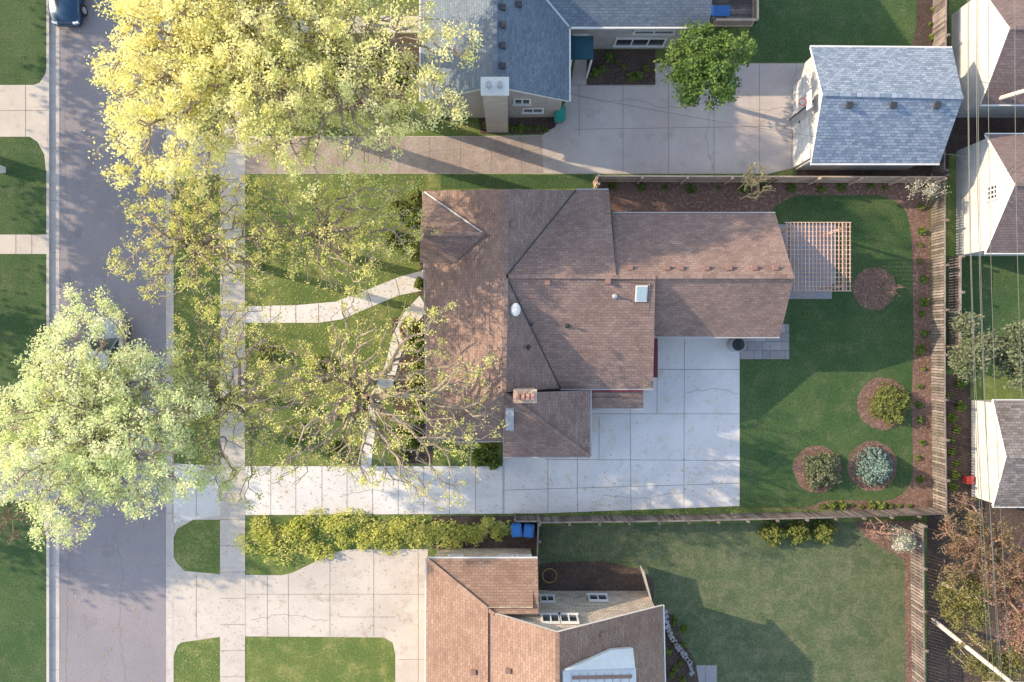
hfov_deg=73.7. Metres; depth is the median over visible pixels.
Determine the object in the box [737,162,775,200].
bare shrub
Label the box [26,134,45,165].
kerb
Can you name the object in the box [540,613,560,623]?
window
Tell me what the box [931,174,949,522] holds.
fence
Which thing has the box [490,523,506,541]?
hedge shrub
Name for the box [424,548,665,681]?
house
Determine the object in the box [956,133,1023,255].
garage
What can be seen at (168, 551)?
gutter
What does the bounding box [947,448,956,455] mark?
perennial plant
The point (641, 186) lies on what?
perennial plant
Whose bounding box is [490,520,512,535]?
hedge shrub
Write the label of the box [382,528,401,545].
hedge shrub
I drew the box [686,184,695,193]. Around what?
perennial plant
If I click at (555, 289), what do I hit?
house
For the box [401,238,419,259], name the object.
foundation shrub
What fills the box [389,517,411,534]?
hedge shrub
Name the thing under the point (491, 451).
foundation shrub
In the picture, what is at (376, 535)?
hedge shrub
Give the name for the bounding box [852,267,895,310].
mulch bed
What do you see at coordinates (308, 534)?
hedge shrub
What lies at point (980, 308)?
power line
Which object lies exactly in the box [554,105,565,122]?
wheeled bin
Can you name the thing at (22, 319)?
lawn
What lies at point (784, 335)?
patio
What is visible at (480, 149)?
driveway
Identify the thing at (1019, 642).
blossom tree
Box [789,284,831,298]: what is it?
patio
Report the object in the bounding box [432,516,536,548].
mulch bed
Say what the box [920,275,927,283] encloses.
perennial plant
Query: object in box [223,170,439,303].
garden tree
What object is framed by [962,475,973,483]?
storage box
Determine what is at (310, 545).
hedge shrub
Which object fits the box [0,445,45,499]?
driveway
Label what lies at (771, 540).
shrub
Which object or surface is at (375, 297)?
path
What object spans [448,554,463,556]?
window
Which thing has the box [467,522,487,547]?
hedge shrub
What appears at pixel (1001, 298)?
lawn
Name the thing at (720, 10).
lounge chair
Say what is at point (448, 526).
hedge shrub
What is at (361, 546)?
hedge shrub
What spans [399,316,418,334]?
foundation shrub
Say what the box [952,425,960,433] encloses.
perennial plant
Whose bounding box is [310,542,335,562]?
hedge shrub
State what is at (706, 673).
patio
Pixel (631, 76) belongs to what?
perennial plant
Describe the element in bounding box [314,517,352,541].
hedge shrub
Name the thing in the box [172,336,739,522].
driveway
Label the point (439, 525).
hedge shrub
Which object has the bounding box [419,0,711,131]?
house
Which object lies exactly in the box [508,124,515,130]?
perennial plant
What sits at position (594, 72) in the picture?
perennial plant
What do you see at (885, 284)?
tree
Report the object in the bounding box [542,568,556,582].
garden hose
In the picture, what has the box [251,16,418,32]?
path
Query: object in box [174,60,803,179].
driveway
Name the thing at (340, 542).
hedge shrub
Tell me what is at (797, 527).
shrub
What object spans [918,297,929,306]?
perennial plant
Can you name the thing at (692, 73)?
garden tree
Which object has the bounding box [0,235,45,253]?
path
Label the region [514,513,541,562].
fence
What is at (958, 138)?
mulch bed
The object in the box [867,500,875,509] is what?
perennial plant
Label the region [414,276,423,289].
foundation shrub
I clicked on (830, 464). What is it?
shrub
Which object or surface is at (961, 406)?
perennial plant
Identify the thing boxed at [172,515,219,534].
path
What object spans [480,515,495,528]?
hedge shrub
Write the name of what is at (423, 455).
mulch bed
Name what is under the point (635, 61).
mulch bed
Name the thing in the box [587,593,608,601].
window
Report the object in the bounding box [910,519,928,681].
fence
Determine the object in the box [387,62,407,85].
foundation shrub
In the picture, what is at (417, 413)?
foundation shrub
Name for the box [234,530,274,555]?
hedge shrub
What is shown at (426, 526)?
hedge shrub
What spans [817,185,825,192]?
perennial plant
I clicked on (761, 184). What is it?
perennial plant
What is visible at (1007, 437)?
garage
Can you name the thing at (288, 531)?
hedge shrub
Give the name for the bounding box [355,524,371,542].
hedge shrub
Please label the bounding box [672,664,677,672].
perennial plant
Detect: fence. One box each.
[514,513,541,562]
[539,508,948,525]
[593,174,946,188]
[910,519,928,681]
[931,0,949,175]
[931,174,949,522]
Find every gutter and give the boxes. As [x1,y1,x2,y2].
[50,16,58,681]
[166,19,170,681]
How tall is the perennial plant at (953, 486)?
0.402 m
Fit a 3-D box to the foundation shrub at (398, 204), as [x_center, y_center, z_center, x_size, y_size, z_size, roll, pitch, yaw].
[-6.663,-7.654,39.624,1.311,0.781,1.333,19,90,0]
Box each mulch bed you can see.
[251,34,418,112]
[393,315,431,462]
[418,190,431,294]
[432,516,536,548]
[478,117,556,133]
[539,561,653,601]
[587,50,654,84]
[598,182,932,509]
[663,613,698,681]
[792,446,841,492]
[796,0,948,180]
[847,441,896,491]
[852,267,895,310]
[855,521,924,681]
[857,377,909,430]
[927,500,1023,681]
[943,374,972,499]
[949,118,1023,152]
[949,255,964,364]
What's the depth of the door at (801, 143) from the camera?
38.74 m
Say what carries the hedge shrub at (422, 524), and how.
on the lawn at (318, 658)
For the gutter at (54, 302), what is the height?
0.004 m
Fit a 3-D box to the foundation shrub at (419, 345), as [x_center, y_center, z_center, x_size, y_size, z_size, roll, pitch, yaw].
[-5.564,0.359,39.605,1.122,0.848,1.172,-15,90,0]
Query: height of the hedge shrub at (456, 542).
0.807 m
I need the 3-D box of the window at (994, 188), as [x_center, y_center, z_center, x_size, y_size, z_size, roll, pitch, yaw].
[25.967,-8.033,36.900,0.180,0.840,0.940,0,90,0]
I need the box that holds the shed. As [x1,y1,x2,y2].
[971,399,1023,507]
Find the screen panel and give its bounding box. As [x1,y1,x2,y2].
[640,565,651,599]
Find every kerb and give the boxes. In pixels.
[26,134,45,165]
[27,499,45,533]
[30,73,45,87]
[46,0,49,681]
[171,0,173,681]
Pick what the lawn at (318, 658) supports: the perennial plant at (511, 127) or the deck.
the deck
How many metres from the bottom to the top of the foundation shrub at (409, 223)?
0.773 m
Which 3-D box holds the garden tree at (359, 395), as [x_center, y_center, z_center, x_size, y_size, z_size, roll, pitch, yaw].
[-6.988,2.820,35.410,13.830,9.305,10.926,0,90,0]
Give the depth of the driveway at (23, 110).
39.99 m
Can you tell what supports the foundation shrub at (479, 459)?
on the lawn at (318, 658)
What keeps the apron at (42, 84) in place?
on the lawn at (22, 319)
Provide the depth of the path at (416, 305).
39.99 m
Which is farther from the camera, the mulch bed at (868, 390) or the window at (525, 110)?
the mulch bed at (868, 390)
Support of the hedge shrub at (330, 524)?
on the lawn at (318, 658)
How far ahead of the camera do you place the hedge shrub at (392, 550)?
39.78 m
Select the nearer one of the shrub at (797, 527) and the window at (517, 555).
the window at (517, 555)
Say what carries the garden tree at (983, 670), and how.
on the mulch bed at (941, 667)
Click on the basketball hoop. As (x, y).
(808, 103)
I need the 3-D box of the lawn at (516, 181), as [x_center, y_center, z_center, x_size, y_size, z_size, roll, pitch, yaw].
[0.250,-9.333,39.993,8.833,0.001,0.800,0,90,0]
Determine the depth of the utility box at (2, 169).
39.77 m
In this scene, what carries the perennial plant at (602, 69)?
on the mulch bed at (635, 61)
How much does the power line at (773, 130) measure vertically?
2.033 m
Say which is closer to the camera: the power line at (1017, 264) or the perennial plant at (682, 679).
the power line at (1017, 264)
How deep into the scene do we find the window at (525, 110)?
38.82 m
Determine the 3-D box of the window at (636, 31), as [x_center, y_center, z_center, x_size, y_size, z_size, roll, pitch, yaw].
[7.853,-17.060,37.696,2.390,0.440,0.180,0,90,0]
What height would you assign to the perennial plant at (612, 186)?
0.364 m
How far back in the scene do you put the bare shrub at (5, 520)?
38.27 m
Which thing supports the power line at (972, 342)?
attached to the utility pole at (965, 646)
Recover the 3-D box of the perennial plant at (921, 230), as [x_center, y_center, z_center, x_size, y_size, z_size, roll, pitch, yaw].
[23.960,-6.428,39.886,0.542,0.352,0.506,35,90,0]
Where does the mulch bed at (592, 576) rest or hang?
on the lawn at (744, 602)
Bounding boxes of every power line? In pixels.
[569,93,966,156]
[967,0,989,681]
[968,3,993,675]
[976,0,1002,678]
[978,99,999,674]
[988,0,1010,681]
[1015,106,1023,436]
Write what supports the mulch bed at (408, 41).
on the lawn at (318, 658)
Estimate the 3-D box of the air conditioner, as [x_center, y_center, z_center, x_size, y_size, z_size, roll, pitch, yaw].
[13.000,0.200,39.536,0.840,0.828,0.840,0,90,0]
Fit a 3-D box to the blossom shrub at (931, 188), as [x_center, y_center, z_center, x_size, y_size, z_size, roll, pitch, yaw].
[23.288,-8.530,38.733,2.498,2.560,1.787,-21,90,0]
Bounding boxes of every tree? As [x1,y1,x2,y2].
[0,281,235,551]
[83,0,348,200]
[102,141,290,320]
[149,286,304,513]
[161,0,373,92]
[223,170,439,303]
[223,289,509,511]
[237,0,483,204]
[653,17,759,110]
[852,445,893,486]
[864,269,901,306]
[929,565,994,639]
[932,491,1021,587]
[945,629,1023,681]
[946,307,1008,383]
[960,523,1023,636]
[980,592,1023,658]
[991,316,1023,390]
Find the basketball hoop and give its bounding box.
[789,89,813,120]
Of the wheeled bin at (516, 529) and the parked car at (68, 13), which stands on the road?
the parked car at (68, 13)
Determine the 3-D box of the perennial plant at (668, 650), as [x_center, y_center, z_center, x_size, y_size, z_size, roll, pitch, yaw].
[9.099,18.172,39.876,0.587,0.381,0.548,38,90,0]
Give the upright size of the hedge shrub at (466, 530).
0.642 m
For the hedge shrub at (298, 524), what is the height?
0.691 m
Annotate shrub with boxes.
[0,499,37,546]
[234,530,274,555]
[250,514,270,534]
[253,524,273,543]
[257,344,274,360]
[260,525,282,548]
[261,539,297,567]
[262,526,279,544]
[275,520,301,547]
[281,524,298,537]
[282,421,305,443]
[286,517,308,536]
[293,507,334,535]
[293,536,323,558]
[301,526,313,539]
[309,354,326,370]
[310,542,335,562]
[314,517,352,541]
[322,512,346,533]
[325,439,344,458]
[332,507,357,530]
[334,532,351,550]
[349,509,371,527]
[352,530,373,551]
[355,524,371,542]
[363,516,392,539]
[365,525,387,548]
[370,532,404,555]
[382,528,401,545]
[383,229,401,247]
[385,199,408,221]
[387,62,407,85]
[387,514,417,540]
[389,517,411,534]
[392,446,409,465]
[396,515,427,538]
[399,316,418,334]
[399,428,422,448]
[400,524,428,548]
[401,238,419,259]
[403,211,420,229]
[404,381,424,404]
[406,337,424,356]
[408,189,421,207]
[409,405,427,424]
[410,360,426,379]
[412,529,434,545]
[413,523,437,540]
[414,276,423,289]
[426,518,450,541]
[427,520,458,545]
[432,528,461,549]
[433,518,463,543]
[448,523,476,547]
[454,523,479,541]
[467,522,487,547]
[471,448,487,467]
[476,523,491,535]
[480,443,499,461]
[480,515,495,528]
[486,455,502,469]
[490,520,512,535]
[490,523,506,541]
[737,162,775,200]
[758,519,788,546]
[785,519,811,545]
[801,451,841,491]
[809,518,837,544]
[864,514,902,541]
[868,381,913,426]
[885,524,920,553]
[903,176,951,204]
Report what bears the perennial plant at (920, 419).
on the mulch bed at (657, 197)
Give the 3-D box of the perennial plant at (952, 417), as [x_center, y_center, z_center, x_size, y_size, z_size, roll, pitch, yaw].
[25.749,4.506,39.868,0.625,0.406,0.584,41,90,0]
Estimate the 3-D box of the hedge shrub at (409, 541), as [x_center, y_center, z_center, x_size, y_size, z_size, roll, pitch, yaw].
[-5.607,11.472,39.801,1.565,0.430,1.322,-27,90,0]
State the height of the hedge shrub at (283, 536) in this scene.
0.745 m
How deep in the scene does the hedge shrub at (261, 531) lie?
39.87 m
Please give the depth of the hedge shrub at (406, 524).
39.72 m
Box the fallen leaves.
[60,6,738,681]
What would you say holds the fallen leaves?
on the road
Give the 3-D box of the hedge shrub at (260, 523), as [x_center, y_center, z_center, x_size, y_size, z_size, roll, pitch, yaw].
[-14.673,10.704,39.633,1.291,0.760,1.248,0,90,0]
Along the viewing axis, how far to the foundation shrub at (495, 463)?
39.51 m
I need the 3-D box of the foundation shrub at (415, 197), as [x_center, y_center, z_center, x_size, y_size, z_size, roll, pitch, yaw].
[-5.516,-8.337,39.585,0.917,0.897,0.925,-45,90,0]
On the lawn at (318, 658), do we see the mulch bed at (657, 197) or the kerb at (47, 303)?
the mulch bed at (657, 197)
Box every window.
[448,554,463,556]
[498,554,513,556]
[513,98,531,105]
[516,554,531,556]
[522,108,543,113]
[539,594,554,602]
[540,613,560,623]
[559,613,578,623]
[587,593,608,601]
[613,37,666,47]
[632,29,675,34]
[985,183,998,202]
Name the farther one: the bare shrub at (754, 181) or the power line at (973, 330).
the bare shrub at (754, 181)
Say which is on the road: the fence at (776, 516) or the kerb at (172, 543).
the kerb at (172, 543)
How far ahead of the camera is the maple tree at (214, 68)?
28.63 m
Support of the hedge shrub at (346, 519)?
on the lawn at (318, 658)
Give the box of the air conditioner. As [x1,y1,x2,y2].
[727,338,745,351]
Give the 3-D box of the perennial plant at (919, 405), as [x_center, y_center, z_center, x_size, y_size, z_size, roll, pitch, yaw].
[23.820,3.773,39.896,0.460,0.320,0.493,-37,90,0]
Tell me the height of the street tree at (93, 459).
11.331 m
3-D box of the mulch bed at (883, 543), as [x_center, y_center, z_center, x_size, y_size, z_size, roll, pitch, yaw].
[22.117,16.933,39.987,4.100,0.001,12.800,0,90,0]
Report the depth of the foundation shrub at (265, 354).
39.53 m
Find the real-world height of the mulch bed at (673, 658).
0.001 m
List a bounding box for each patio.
[696,665,716,681]
[740,324,788,358]
[779,224,834,283]
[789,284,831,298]
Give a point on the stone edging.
(683, 653)
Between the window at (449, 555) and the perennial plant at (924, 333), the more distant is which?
the perennial plant at (924, 333)
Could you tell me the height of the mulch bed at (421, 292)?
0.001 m
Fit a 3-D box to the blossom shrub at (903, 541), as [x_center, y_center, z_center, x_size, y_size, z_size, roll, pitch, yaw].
[22.030,11.297,38.882,1.730,2.297,1.478,29,90,0]
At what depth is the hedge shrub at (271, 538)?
39.64 m
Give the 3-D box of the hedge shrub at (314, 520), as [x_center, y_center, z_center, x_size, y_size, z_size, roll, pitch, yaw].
[-11.474,10.512,39.835,2.162,0.365,1.668,-31,90,0]
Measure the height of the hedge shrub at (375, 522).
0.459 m
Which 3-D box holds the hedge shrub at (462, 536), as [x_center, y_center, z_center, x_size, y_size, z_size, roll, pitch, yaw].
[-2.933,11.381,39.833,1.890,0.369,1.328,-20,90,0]
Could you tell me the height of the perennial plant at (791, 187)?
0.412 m
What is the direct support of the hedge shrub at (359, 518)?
on the lawn at (318, 658)
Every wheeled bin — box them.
[510,521,521,536]
[523,522,534,537]
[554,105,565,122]
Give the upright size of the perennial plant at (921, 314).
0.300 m
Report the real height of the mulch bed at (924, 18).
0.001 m
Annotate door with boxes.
[571,33,588,35]
[793,72,809,167]
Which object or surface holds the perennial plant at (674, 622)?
on the mulch bed at (673, 658)
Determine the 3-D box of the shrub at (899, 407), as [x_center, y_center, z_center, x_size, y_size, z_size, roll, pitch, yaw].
[22.025,3.682,39.488,2.437,1.053,2.410,32,90,0]
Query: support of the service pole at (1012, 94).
on the mulch bed at (958, 138)
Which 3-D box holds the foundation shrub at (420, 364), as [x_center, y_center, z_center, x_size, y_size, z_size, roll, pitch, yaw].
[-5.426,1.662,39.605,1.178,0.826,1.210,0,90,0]
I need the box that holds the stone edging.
[664,609,694,675]
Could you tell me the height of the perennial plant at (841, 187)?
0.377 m
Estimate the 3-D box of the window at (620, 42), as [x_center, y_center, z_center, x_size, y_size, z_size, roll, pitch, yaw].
[7.309,-17.060,38.984,2.990,0.990,0.180,0,90,0]
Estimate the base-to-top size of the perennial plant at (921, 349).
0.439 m
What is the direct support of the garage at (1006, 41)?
on the lawn at (318, 658)
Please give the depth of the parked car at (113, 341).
39.06 m
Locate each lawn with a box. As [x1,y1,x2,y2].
[0,0,47,681]
[174,0,1023,681]
[441,175,591,188]
[538,522,904,681]
[740,195,913,507]
[750,0,915,61]
[939,256,1023,370]
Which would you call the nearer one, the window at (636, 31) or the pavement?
the window at (636, 31)
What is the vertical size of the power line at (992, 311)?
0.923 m
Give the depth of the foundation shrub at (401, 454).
39.60 m
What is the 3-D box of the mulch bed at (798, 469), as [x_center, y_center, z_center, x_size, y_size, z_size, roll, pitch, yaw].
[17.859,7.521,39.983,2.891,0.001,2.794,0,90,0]
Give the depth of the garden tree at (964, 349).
36.37 m
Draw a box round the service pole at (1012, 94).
[999,89,1023,99]
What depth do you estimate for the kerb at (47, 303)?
39.99 m
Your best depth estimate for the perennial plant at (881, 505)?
39.83 m
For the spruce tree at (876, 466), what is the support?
on the mulch bed at (851, 465)
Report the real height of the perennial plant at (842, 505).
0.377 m
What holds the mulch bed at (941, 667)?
on the lawn at (318, 658)
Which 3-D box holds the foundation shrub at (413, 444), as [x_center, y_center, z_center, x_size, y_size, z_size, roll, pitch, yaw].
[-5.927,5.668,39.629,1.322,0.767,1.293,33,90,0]
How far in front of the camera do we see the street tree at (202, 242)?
32.02 m
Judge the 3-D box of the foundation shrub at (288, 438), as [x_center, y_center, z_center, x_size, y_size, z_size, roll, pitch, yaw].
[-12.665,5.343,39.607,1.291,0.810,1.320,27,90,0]
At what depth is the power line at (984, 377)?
33.15 m
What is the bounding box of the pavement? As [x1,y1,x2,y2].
[220,0,244,681]
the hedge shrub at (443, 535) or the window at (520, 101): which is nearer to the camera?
the window at (520, 101)
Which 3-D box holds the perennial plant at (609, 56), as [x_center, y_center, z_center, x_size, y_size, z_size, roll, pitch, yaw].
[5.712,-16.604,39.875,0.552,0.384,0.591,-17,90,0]
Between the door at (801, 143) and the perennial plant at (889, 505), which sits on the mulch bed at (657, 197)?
the perennial plant at (889, 505)
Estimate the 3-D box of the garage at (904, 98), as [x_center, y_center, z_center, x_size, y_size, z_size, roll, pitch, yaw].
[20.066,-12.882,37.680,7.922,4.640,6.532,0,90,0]
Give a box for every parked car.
[48,0,87,26]
[87,316,130,390]
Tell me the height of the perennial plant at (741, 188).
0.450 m
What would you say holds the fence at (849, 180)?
on the mulch bed at (657, 197)
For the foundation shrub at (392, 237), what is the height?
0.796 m
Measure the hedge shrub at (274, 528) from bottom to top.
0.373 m
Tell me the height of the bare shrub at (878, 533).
1.957 m
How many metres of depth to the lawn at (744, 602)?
39.99 m
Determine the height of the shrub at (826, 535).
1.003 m
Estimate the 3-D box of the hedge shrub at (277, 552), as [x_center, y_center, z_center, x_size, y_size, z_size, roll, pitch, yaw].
[-13.606,12.356,39.731,2.046,0.570,1.611,12,90,0]
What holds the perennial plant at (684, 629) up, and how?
on the lawn at (744, 602)
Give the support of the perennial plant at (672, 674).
on the mulch bed at (673, 658)
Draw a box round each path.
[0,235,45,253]
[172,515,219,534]
[174,558,183,570]
[245,270,422,322]
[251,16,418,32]
[361,296,425,466]
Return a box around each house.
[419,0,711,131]
[420,189,793,457]
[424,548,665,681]
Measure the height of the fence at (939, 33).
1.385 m
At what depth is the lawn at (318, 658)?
40.00 m
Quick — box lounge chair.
[710,5,729,18]
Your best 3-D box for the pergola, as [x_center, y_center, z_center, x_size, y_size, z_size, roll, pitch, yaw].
[16.743,-4.619,38.635,3.651,2.710,3.787,0,90,0]
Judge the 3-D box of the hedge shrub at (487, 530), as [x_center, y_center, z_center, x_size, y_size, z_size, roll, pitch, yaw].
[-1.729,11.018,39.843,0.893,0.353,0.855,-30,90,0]
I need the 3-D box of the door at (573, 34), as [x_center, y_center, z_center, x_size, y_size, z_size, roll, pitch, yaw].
[3.803,-17.033,38.950,0.950,2.100,0.155,0,90,0]
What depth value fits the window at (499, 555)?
38.30 m
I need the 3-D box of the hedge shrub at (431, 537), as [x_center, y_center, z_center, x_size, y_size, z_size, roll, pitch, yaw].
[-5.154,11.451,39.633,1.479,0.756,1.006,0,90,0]
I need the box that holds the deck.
[711,0,758,26]
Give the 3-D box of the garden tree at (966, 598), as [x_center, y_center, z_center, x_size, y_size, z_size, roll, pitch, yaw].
[24.138,13.653,37.481,3.204,5.097,3.679,-17,90,0]
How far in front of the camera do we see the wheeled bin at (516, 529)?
39.03 m
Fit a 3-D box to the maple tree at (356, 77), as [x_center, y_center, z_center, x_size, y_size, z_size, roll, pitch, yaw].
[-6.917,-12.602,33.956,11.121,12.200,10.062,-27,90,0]
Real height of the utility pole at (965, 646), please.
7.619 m
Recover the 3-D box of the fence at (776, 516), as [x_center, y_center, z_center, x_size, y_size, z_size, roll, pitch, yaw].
[13.069,10.124,39.233,23.150,1.535,0.295,-1,90,0]
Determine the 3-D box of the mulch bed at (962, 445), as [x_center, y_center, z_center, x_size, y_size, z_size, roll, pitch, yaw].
[26.083,6.000,39.993,1.833,0.001,8.333,0,90,0]
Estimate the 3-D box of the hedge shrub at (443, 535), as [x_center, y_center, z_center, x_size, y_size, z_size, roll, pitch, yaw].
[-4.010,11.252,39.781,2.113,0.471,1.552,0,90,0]
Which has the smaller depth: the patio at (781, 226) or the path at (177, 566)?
the patio at (781, 226)
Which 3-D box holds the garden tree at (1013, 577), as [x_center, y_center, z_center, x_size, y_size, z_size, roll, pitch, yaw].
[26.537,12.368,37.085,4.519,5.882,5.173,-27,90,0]
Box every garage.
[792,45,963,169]
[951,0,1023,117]
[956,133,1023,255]
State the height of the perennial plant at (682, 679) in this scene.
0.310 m
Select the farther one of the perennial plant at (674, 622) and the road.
the road
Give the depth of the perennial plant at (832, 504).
39.86 m
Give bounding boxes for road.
[59,0,165,681]
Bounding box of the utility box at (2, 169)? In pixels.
[0,165,5,172]
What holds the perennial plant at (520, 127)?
on the mulch bed at (544, 122)
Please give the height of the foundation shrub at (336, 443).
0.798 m
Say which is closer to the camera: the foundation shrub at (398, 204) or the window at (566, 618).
the window at (566, 618)
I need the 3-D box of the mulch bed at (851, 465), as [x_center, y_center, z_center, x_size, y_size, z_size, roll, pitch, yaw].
[21.107,7.335,39.983,2.938,0.001,2.970,0,90,0]
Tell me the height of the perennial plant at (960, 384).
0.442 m
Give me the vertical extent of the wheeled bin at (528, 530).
0.996 m
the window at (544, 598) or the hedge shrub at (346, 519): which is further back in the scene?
the hedge shrub at (346, 519)
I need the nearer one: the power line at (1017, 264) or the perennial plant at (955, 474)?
the power line at (1017, 264)
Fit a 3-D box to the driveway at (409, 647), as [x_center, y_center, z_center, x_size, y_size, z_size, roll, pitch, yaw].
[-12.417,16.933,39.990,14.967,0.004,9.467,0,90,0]
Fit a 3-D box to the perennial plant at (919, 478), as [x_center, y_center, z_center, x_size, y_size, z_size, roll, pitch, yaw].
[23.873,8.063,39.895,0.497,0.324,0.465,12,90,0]
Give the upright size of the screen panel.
1.200 m
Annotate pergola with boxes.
[780,222,851,290]
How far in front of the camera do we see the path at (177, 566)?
39.99 m
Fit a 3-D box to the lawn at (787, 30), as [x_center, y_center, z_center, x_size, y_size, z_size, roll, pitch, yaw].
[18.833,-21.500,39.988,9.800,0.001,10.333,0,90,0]
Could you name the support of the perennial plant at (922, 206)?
on the mulch bed at (657, 197)
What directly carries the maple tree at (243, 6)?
on the mulch bed at (408, 41)
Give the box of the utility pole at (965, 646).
[931,618,1012,681]
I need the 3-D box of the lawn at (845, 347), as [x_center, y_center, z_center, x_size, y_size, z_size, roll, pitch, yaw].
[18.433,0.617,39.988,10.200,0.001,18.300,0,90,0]
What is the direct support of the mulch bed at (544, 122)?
on the lawn at (318, 658)
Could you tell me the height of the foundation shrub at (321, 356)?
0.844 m
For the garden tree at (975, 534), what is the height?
5.442 m
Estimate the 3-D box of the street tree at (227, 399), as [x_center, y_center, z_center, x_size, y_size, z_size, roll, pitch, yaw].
[-13.765,2.937,35.598,7.103,8.885,11.210,0,90,0]
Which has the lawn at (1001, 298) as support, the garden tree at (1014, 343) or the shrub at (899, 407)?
the garden tree at (1014, 343)
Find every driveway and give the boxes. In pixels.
[0,85,47,136]
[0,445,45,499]
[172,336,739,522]
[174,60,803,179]
[174,549,427,681]
[245,136,542,172]
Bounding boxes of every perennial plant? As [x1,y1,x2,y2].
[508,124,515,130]
[515,123,525,133]
[589,67,599,77]
[598,65,605,73]
[605,52,613,61]
[608,182,616,189]
[626,71,636,82]
[635,71,643,80]
[637,182,645,191]
[643,65,649,71]
[665,647,672,655]
[668,671,674,677]
[670,620,677,626]
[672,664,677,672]
[678,676,685,681]
[679,625,688,633]
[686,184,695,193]
[738,183,749,193]
[759,182,766,189]
[786,182,796,192]
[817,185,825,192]
[827,500,836,509]
[837,183,846,191]
[838,500,846,509]
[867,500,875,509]
[875,501,885,509]
[887,502,892,508]
[915,344,925,354]
[915,401,924,409]
[916,416,924,424]
[916,475,923,481]
[918,203,925,210]
[918,227,926,235]
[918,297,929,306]
[918,310,925,317]
[919,329,928,337]
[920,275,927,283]
[946,413,957,422]
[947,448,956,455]
[948,481,958,491]
[950,469,960,479]
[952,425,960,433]
[952,460,959,467]
[955,400,966,411]
[956,378,966,388]
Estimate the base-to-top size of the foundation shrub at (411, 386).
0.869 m
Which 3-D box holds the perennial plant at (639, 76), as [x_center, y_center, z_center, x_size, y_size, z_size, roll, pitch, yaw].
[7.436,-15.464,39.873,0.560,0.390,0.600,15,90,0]
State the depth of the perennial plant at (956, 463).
39.90 m

